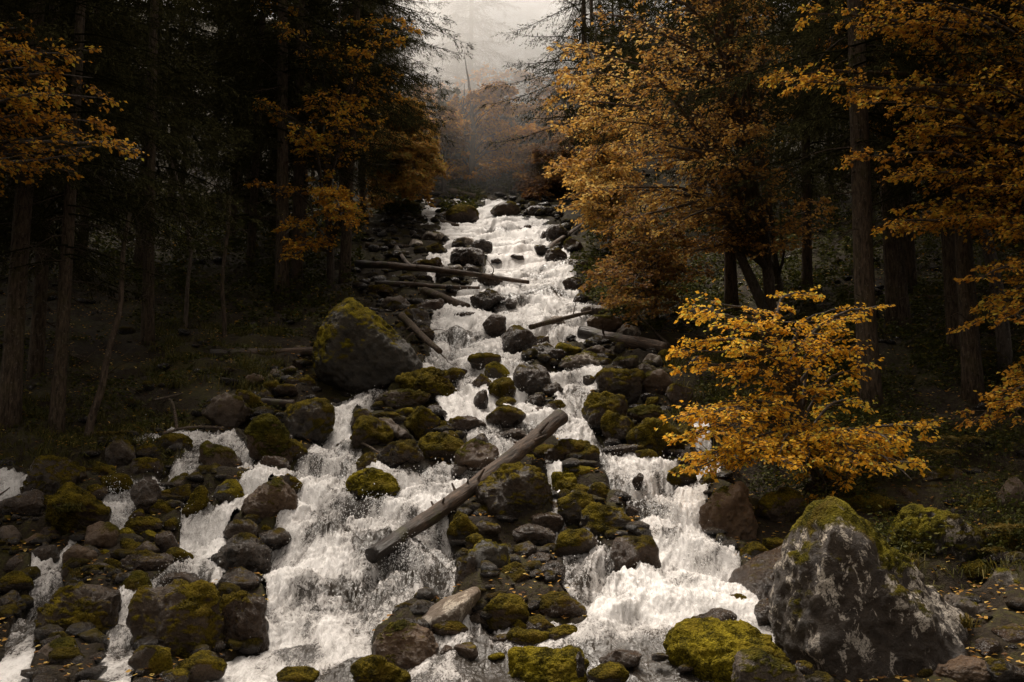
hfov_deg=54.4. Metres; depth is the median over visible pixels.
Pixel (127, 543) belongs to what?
rock
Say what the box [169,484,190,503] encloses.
rock
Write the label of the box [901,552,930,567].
grass tuft
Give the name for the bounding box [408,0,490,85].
spruce tree
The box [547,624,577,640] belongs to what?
rock
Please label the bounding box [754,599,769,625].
rock
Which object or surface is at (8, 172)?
spruce tree
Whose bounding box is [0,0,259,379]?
spruce tree
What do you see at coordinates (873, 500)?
rock
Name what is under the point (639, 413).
rock
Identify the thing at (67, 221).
spruce tree
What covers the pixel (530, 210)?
rock
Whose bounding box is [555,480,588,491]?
rock
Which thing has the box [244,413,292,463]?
boulder
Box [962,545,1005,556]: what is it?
fern
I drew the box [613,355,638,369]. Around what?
rock
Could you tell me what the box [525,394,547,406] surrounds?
rock
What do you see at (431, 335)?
rock
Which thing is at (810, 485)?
rock
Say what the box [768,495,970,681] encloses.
boulder
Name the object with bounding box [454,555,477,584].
rock
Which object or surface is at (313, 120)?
spruce tree
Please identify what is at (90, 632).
rubble
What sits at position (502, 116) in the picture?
beech tree
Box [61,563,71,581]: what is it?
rock
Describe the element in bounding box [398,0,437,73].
spruce tree
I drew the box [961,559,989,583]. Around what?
rock
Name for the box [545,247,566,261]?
rock
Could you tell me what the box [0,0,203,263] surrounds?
spruce tree
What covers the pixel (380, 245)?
fallen log
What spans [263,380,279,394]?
rock
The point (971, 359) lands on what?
spruce tree
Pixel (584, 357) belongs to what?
rock
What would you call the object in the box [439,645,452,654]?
rock
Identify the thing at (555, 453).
rock
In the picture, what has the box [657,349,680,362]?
rock
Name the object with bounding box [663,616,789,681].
boulder
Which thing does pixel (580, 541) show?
boulder
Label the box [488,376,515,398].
rock
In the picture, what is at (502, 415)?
rock
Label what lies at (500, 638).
rock
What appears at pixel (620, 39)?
spruce tree
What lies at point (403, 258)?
fallen log
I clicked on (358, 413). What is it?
rock
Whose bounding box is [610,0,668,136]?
spruce tree
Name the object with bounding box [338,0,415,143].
spruce tree
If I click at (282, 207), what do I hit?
spruce tree
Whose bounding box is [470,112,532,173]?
beech tree
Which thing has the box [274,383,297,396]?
rock
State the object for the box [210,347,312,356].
fallen log
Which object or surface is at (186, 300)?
dead tree
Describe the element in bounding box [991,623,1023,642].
rock
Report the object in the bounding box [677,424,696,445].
rock
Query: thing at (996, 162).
spruce tree
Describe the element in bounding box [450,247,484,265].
boulder
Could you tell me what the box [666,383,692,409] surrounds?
rock
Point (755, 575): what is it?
slab
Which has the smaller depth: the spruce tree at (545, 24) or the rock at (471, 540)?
the rock at (471, 540)
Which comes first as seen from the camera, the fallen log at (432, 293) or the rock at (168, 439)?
the rock at (168, 439)
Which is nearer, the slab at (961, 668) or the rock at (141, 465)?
the slab at (961, 668)
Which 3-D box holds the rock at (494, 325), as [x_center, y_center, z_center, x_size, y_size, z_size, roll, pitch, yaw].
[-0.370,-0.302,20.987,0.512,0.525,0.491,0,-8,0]
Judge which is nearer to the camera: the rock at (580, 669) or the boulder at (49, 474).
the rock at (580, 669)
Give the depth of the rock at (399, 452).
12.95 m
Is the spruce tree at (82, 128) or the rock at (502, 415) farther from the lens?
the spruce tree at (82, 128)
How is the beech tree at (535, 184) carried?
on the ground at (198, 388)
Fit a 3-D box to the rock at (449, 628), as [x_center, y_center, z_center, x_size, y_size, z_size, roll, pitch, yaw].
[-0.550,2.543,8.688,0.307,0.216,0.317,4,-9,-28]
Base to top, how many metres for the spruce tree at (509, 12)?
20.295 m
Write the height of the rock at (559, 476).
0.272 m
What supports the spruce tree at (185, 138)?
on the ground at (198, 388)
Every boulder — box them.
[20,455,86,494]
[34,581,120,640]
[37,636,77,655]
[45,481,111,535]
[126,579,224,657]
[202,392,250,427]
[207,532,271,573]
[215,566,260,590]
[220,590,269,655]
[241,478,297,518]
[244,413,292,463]
[284,397,334,446]
[312,297,422,394]
[345,467,400,499]
[350,415,393,449]
[372,619,438,667]
[395,366,456,403]
[417,188,433,198]
[417,431,463,461]
[445,203,478,222]
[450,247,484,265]
[453,438,499,470]
[468,539,510,571]
[470,288,504,310]
[475,461,552,517]
[482,593,529,632]
[490,201,521,216]
[501,561,531,581]
[502,325,537,354]
[508,645,589,681]
[513,363,551,394]
[537,560,565,584]
[539,591,586,618]
[545,224,567,240]
[554,528,597,561]
[556,438,589,452]
[557,489,594,526]
[579,502,631,535]
[581,391,627,433]
[596,367,645,404]
[610,534,660,571]
[634,417,684,457]
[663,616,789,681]
[699,481,758,539]
[754,487,807,523]
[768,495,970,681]
[886,502,987,561]
[996,475,1023,507]
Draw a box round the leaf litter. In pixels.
[0,253,1023,681]
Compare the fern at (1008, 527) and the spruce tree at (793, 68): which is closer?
the fern at (1008, 527)
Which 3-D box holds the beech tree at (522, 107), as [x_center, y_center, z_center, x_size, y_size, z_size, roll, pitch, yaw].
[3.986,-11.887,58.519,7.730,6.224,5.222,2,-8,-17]
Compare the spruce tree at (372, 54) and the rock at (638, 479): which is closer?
the rock at (638, 479)
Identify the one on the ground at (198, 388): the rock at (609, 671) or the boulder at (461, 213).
the boulder at (461, 213)
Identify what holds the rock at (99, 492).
on the ground at (198, 388)
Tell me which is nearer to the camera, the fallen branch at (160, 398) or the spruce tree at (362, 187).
the fallen branch at (160, 398)
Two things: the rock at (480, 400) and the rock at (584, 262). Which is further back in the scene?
the rock at (584, 262)
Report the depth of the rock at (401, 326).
20.77 m
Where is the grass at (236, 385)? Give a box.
[0,277,1023,592]
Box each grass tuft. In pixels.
[52,502,85,511]
[69,567,82,576]
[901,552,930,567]
[956,613,983,628]
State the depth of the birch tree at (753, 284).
20.68 m
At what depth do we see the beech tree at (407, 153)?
38.31 m
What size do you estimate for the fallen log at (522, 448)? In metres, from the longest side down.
4.185 x 0.515 x 0.365 m
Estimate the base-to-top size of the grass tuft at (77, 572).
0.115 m
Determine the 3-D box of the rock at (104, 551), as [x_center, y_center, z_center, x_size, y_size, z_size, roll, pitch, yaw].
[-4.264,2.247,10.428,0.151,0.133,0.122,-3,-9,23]
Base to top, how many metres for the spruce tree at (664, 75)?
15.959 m
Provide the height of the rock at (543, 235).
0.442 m
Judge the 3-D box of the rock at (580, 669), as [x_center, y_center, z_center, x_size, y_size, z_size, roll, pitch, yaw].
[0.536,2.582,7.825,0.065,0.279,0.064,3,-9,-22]
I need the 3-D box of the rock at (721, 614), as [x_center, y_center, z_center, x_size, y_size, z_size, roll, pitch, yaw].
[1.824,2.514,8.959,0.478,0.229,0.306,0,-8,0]
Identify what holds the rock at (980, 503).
on the ground at (198, 388)
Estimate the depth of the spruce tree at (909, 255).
22.19 m
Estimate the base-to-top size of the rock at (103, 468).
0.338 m
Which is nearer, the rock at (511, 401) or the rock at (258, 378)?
the rock at (511, 401)
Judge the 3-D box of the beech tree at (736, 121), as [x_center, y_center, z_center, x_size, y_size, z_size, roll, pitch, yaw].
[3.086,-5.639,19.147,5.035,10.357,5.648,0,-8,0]
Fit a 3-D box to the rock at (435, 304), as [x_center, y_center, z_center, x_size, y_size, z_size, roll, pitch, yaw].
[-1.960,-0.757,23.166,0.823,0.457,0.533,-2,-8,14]
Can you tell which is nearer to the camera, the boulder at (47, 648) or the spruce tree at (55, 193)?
the boulder at (47, 648)
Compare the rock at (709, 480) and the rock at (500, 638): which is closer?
the rock at (500, 638)
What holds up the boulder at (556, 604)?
on the ground at (198, 388)
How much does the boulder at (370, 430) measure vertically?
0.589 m
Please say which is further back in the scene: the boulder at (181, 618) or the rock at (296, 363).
the rock at (296, 363)
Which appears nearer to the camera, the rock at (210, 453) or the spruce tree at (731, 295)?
the rock at (210, 453)
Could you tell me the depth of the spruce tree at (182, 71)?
38.18 m
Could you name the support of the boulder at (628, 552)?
on the ground at (198, 388)
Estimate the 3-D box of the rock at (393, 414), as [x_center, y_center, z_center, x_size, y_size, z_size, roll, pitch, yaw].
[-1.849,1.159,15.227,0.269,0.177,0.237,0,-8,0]
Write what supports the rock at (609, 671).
in the water
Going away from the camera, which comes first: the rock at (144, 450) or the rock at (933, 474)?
the rock at (933, 474)
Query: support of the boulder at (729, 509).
on the ground at (198, 388)
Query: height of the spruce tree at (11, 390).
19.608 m
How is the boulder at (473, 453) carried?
on the ground at (198, 388)
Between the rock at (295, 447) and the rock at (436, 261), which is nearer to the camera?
the rock at (295, 447)
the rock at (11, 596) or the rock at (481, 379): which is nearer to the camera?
the rock at (11, 596)
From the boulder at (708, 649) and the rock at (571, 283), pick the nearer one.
the boulder at (708, 649)
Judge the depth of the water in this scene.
10.45 m
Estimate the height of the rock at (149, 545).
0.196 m
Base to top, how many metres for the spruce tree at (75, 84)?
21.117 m
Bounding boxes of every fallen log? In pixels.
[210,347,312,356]
[261,398,294,406]
[355,259,529,283]
[365,243,410,247]
[365,409,567,563]
[375,273,479,288]
[393,211,458,225]
[394,245,410,263]
[420,287,469,307]
[449,188,495,200]
[544,223,581,251]
[577,325,670,351]
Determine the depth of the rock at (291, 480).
12.07 m
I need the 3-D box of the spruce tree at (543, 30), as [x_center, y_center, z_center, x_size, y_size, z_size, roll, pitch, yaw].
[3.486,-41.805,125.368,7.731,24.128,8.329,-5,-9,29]
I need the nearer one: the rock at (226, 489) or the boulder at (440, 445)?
the rock at (226, 489)
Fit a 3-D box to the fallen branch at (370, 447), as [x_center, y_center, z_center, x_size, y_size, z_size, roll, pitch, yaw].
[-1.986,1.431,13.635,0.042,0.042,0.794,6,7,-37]
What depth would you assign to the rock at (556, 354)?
18.70 m
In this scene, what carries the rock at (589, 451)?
on the ground at (198, 388)
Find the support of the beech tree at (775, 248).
on the ground at (198, 388)
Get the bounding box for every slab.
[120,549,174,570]
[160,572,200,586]
[379,417,410,440]
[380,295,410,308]
[422,587,480,631]
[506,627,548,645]
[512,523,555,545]
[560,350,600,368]
[728,545,781,599]
[731,646,805,681]
[933,655,990,681]
[944,592,990,612]
[948,596,980,616]
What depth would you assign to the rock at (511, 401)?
15.85 m
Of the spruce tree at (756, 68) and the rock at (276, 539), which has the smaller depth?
the rock at (276, 539)
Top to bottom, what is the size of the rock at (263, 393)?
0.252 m
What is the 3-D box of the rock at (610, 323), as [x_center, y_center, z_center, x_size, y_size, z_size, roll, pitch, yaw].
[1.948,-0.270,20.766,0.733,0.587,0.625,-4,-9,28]
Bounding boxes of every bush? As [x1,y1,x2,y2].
[355,127,451,217]
[577,197,716,327]
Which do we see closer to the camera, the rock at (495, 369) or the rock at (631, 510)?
the rock at (631, 510)
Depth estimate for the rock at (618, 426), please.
14.19 m
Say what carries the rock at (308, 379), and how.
on the ground at (198, 388)
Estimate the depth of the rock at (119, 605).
9.09 m
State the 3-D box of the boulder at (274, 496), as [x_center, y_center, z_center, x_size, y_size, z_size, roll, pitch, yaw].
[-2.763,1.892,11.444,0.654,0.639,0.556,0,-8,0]
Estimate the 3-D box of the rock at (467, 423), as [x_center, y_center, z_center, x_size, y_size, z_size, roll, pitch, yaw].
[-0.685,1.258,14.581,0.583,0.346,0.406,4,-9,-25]
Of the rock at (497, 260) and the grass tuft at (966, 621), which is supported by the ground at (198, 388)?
the grass tuft at (966, 621)
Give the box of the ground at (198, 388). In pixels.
[0,4,1023,681]
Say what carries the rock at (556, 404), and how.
on the ground at (198, 388)
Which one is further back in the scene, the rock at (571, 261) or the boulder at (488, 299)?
the rock at (571, 261)
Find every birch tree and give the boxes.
[673,104,780,327]
[744,53,793,292]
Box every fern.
[921,449,963,455]
[931,435,984,443]
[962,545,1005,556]
[979,522,1023,534]
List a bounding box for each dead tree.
[33,192,173,436]
[129,57,218,327]
[189,172,265,336]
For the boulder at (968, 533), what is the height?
0.761 m
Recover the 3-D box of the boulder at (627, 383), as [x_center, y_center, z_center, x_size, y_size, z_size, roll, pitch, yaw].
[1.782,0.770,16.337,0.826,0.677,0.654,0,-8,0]
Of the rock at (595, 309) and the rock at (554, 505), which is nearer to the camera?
the rock at (554, 505)
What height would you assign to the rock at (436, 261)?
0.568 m
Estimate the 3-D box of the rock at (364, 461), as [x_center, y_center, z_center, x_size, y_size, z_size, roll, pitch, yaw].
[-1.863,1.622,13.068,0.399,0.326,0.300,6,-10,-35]
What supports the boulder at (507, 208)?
on the ground at (198, 388)
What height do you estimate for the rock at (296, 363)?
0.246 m
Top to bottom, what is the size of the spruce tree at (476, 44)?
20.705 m
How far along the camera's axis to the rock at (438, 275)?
27.57 m
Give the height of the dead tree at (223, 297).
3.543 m
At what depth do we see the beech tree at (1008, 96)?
13.52 m
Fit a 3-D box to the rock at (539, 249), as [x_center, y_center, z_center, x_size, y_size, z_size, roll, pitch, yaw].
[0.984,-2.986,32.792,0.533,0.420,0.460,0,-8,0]
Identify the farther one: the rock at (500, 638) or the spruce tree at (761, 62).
the spruce tree at (761, 62)
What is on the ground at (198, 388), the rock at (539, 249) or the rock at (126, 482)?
the rock at (126, 482)
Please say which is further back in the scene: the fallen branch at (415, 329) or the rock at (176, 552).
the fallen branch at (415, 329)
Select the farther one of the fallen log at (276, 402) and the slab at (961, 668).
the fallen log at (276, 402)
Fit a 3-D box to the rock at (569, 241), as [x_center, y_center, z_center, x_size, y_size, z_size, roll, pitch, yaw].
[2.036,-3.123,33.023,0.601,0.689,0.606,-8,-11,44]
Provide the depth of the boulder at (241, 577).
9.59 m
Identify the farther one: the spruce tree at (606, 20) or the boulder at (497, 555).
the spruce tree at (606, 20)
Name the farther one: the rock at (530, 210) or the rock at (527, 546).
the rock at (530, 210)
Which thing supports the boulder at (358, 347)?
on the ground at (198, 388)
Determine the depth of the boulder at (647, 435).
13.54 m
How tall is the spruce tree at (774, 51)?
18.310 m
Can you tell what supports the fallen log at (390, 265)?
on the rock at (490, 283)
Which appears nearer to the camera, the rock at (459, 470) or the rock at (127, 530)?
the rock at (127, 530)
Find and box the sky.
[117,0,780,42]
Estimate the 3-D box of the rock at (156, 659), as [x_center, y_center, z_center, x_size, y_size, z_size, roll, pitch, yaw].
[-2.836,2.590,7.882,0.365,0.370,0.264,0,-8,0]
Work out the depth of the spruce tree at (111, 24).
16.94 m
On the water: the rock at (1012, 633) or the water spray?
the water spray
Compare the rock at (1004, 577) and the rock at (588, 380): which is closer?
the rock at (1004, 577)
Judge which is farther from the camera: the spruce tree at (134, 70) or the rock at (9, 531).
the spruce tree at (134, 70)
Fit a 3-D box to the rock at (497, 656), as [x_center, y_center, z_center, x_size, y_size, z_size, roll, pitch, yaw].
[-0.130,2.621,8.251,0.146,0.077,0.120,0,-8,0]
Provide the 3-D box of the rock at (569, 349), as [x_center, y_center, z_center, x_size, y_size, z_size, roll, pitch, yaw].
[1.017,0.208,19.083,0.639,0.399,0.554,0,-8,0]
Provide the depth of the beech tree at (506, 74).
64.76 m
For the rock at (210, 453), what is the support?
on the ground at (198, 388)
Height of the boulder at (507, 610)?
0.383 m
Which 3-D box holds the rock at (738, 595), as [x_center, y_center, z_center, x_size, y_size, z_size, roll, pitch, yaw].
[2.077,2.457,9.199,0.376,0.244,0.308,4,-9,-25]
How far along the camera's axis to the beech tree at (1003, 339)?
16.21 m
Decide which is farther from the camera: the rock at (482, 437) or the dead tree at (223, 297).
the dead tree at (223, 297)
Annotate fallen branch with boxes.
[153,392,182,400]
[158,395,177,428]
[163,423,223,435]
[361,442,378,452]
[398,313,452,364]
[528,296,591,329]
[639,306,670,344]
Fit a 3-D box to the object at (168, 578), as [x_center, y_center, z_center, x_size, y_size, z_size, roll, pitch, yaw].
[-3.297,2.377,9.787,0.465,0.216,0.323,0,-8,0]
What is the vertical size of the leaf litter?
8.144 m
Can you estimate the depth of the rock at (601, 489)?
11.97 m
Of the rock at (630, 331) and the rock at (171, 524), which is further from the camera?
the rock at (630, 331)
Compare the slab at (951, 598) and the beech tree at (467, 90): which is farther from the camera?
the beech tree at (467, 90)
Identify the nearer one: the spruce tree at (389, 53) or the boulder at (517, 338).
the boulder at (517, 338)
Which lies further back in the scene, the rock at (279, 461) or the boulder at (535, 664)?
the rock at (279, 461)
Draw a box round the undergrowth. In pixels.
[0,162,1023,575]
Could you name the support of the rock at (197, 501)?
on the ground at (198, 388)
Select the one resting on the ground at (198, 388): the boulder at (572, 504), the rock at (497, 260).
the boulder at (572, 504)
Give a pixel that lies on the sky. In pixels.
(552, 5)
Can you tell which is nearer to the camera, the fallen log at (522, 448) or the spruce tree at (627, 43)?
the fallen log at (522, 448)
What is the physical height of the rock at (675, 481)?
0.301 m
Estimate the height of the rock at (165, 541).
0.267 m
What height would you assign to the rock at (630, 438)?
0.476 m
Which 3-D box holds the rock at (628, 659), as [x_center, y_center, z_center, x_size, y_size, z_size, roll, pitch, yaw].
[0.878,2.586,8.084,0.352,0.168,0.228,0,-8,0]
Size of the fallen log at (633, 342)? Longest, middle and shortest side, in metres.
2.227 x 0.377 x 0.341 m
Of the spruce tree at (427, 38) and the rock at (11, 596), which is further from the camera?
the spruce tree at (427, 38)
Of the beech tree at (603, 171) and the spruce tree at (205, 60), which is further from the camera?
the spruce tree at (205, 60)
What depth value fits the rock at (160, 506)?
11.47 m
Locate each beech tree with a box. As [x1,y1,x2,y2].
[0,11,148,197]
[243,0,423,285]
[366,52,441,198]
[366,83,436,132]
[416,62,534,153]
[423,81,475,192]
[423,87,500,170]
[424,81,551,183]
[424,90,467,158]
[431,51,524,190]
[448,89,519,154]
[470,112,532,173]
[480,78,555,145]
[489,104,573,156]
[506,103,579,167]
[510,69,601,150]
[511,106,582,199]
[512,80,624,162]
[541,21,657,251]
[542,0,796,318]
[572,81,661,147]
[653,39,839,301]
[654,285,944,502]
[758,0,1023,431]
[815,0,1022,376]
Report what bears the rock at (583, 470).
on the ground at (198, 388)
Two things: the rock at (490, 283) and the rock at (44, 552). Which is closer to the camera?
the rock at (44, 552)
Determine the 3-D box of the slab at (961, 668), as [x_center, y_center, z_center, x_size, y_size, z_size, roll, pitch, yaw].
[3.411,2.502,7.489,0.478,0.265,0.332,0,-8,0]
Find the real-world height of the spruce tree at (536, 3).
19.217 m
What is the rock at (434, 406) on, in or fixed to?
on the ground at (198, 388)
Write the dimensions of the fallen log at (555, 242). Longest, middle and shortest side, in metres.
7.602 x 0.213 x 0.190 m
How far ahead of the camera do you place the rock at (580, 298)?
24.04 m
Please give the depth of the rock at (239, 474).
12.39 m
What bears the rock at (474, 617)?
on the ground at (198, 388)
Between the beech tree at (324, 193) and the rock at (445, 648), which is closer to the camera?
the rock at (445, 648)
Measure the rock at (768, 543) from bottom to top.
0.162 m
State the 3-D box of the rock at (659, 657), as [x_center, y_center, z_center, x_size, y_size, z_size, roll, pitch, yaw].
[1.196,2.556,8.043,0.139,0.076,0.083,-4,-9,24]
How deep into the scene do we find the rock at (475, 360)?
17.99 m
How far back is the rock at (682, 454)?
13.14 m
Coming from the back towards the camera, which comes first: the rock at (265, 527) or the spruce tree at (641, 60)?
the spruce tree at (641, 60)
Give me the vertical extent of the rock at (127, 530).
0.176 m
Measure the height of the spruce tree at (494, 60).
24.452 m
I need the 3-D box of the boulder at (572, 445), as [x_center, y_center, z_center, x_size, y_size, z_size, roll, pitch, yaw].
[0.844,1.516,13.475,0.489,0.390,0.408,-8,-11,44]
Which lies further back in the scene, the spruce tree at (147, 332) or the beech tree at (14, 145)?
the spruce tree at (147, 332)
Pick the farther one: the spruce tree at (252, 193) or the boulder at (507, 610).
the spruce tree at (252, 193)
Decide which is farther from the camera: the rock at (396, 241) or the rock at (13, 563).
the rock at (396, 241)
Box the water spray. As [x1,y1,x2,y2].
[0,258,766,647]
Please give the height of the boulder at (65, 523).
0.720 m
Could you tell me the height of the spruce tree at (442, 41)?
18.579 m
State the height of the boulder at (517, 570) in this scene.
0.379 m
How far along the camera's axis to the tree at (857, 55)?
14.92 m
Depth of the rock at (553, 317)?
21.86 m
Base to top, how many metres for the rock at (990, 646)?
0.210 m
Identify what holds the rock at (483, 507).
on the ground at (198, 388)
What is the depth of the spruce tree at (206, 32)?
29.65 m
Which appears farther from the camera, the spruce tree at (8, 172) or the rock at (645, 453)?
the spruce tree at (8, 172)
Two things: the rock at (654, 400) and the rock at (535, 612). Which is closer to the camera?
the rock at (535, 612)
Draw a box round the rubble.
[0,154,1023,681]
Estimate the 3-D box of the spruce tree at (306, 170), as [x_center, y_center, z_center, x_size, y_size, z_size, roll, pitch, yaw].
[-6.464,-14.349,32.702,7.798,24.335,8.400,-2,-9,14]
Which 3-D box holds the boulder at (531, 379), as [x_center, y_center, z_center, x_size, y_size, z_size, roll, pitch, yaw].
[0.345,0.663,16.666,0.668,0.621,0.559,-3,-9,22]
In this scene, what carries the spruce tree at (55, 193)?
on the ground at (198, 388)
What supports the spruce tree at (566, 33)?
on the ground at (198, 388)
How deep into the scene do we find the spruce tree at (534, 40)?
102.02 m
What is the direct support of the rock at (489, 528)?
on the ground at (198, 388)
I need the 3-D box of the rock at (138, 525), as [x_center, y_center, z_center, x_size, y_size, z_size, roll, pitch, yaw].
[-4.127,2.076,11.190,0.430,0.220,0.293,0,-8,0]
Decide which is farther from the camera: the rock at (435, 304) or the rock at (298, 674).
the rock at (435, 304)
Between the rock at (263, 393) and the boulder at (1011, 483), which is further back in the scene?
the rock at (263, 393)
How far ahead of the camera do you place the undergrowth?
21.00 m
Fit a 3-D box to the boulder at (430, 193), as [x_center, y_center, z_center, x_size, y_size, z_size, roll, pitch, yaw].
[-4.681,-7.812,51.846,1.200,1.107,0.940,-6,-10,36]
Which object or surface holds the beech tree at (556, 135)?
on the ground at (198, 388)
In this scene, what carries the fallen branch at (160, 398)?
on the ground at (198, 388)
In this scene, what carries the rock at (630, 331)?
on the ground at (198, 388)
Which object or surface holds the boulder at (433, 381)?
on the ground at (198, 388)
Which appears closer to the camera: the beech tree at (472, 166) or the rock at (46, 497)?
the rock at (46, 497)
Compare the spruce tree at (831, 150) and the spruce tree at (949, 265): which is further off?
the spruce tree at (831, 150)
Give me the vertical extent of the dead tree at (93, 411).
3.970 m
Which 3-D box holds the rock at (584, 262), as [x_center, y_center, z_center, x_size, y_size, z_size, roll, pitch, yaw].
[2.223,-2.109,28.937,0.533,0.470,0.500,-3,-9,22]
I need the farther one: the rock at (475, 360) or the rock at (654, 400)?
the rock at (475, 360)
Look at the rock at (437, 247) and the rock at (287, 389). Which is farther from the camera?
the rock at (437, 247)
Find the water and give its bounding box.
[0,197,774,681]
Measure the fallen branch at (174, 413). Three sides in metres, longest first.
1.595 x 0.302 x 0.284 m
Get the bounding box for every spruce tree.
[0,0,164,233]
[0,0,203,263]
[0,0,239,429]
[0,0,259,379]
[0,0,265,435]
[0,4,101,259]
[0,37,94,187]
[2,0,223,280]
[2,3,135,220]
[5,20,83,201]
[6,0,311,346]
[9,0,144,228]
[27,0,289,272]
[59,0,277,231]
[78,0,180,199]
[106,0,454,299]
[113,0,236,214]
[116,7,227,189]
[135,0,310,247]
[157,0,440,292]
[158,0,377,266]
[168,11,253,156]
[180,1,295,180]
[181,4,313,218]
[194,0,439,252]
[201,0,342,235]
[214,0,475,283]
[215,0,321,203]
[267,0,453,232]
[288,0,454,220]
[309,3,340,176]
[319,2,408,179]
[330,0,461,119]
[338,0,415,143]
[365,1,431,98]
[395,0,466,93]
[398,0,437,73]
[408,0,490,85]
[412,0,477,102]
[413,0,531,89]
[418,0,480,89]
[426,0,491,117]
[426,0,501,89]
[449,0,497,88]
[466,0,494,88]
[478,0,529,100]
[479,0,548,118]
[479,0,678,194]
[484,0,521,79]
[497,0,550,124]
[509,0,560,81]
[516,0,553,87]
[519,0,573,112]
[520,0,549,103]
[523,0,647,160]
[537,0,607,116]
[547,0,577,104]
[562,0,626,75]
[568,0,654,149]
[568,0,848,313]
[569,0,657,164]
[578,0,631,71]
[585,0,795,231]
[597,0,786,188]
[607,0,668,116]
[608,1,641,68]
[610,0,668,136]
[632,0,765,189]
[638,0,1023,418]
[643,1,684,140]
[656,6,718,186]
[670,18,792,195]
[675,0,925,289]
[703,20,800,145]
[704,0,1009,333]
[717,3,836,219]
[734,0,960,233]
[739,0,1004,293]
[745,5,798,159]
[763,0,1023,359]
[765,1,847,142]
[765,39,932,229]
[767,0,849,195]
[772,1,890,203]
[787,0,1023,404]
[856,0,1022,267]
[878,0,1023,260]
[914,6,1021,245]
[918,3,1023,248]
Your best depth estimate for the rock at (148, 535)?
10.79 m
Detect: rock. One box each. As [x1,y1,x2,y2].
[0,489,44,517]
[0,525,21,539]
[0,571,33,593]
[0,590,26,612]
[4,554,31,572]
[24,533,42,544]
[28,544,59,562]
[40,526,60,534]
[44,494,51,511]
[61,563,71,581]
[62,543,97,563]
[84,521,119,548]
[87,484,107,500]
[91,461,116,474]
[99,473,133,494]
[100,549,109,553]
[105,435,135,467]
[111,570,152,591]
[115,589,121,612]
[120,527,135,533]
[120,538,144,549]
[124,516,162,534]
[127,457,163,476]
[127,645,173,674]
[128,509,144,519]
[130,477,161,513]
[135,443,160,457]
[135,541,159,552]
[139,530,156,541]
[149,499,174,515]
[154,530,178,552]
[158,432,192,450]
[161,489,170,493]
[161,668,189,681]
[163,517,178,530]
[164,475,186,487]
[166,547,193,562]
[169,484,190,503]
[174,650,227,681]
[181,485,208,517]
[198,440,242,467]
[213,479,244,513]
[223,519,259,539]
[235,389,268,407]
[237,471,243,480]
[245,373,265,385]
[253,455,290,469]
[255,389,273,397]
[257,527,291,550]
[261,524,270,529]
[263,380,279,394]
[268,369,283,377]
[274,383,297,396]
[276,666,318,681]
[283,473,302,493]
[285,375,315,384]
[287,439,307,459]
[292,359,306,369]
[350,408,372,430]
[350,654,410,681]
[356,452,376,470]
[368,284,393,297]
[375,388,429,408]
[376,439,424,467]
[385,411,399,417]
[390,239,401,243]
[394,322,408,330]
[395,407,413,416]
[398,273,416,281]
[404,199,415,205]
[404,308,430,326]
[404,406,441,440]
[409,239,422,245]
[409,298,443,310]
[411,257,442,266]
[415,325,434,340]
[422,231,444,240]
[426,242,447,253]
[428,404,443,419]
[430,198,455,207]
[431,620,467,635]
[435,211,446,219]
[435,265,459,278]
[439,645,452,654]
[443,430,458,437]
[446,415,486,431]
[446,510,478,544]
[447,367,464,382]
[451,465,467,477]
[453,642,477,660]
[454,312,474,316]
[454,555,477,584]
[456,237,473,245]
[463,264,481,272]
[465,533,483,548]
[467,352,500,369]
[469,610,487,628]
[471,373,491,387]
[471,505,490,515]
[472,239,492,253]
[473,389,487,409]
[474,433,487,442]
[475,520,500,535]
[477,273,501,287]
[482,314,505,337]
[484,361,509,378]
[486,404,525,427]
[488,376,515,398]
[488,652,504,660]
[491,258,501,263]
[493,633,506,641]
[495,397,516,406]
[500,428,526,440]
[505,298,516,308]
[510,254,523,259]
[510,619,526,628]
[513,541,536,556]
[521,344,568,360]
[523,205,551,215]
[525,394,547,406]
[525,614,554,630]
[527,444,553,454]
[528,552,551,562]
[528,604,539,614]
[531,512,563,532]
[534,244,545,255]
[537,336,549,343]
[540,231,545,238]
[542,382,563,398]
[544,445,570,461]
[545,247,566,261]
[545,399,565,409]
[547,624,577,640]
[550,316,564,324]
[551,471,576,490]
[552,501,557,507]
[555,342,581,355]
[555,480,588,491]
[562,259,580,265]
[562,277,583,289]
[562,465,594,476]
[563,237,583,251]
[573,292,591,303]
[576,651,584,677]
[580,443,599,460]
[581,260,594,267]
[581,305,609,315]
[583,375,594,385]
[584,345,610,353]
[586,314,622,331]
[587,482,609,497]
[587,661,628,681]
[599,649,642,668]
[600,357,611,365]
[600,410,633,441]
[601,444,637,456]
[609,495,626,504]
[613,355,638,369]
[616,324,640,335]
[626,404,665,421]
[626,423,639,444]
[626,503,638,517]
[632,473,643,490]
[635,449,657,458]
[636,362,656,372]
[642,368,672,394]
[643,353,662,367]
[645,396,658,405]
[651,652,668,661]
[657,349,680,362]
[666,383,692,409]
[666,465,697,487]
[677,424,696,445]
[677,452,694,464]
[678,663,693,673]
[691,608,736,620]
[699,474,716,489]
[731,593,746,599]
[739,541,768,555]
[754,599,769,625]
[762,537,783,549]
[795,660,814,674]
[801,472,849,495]
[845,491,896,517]
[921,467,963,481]
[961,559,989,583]
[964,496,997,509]
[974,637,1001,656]
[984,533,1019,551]
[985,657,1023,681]
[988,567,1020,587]
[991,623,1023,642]
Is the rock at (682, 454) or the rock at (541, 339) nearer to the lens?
the rock at (682, 454)

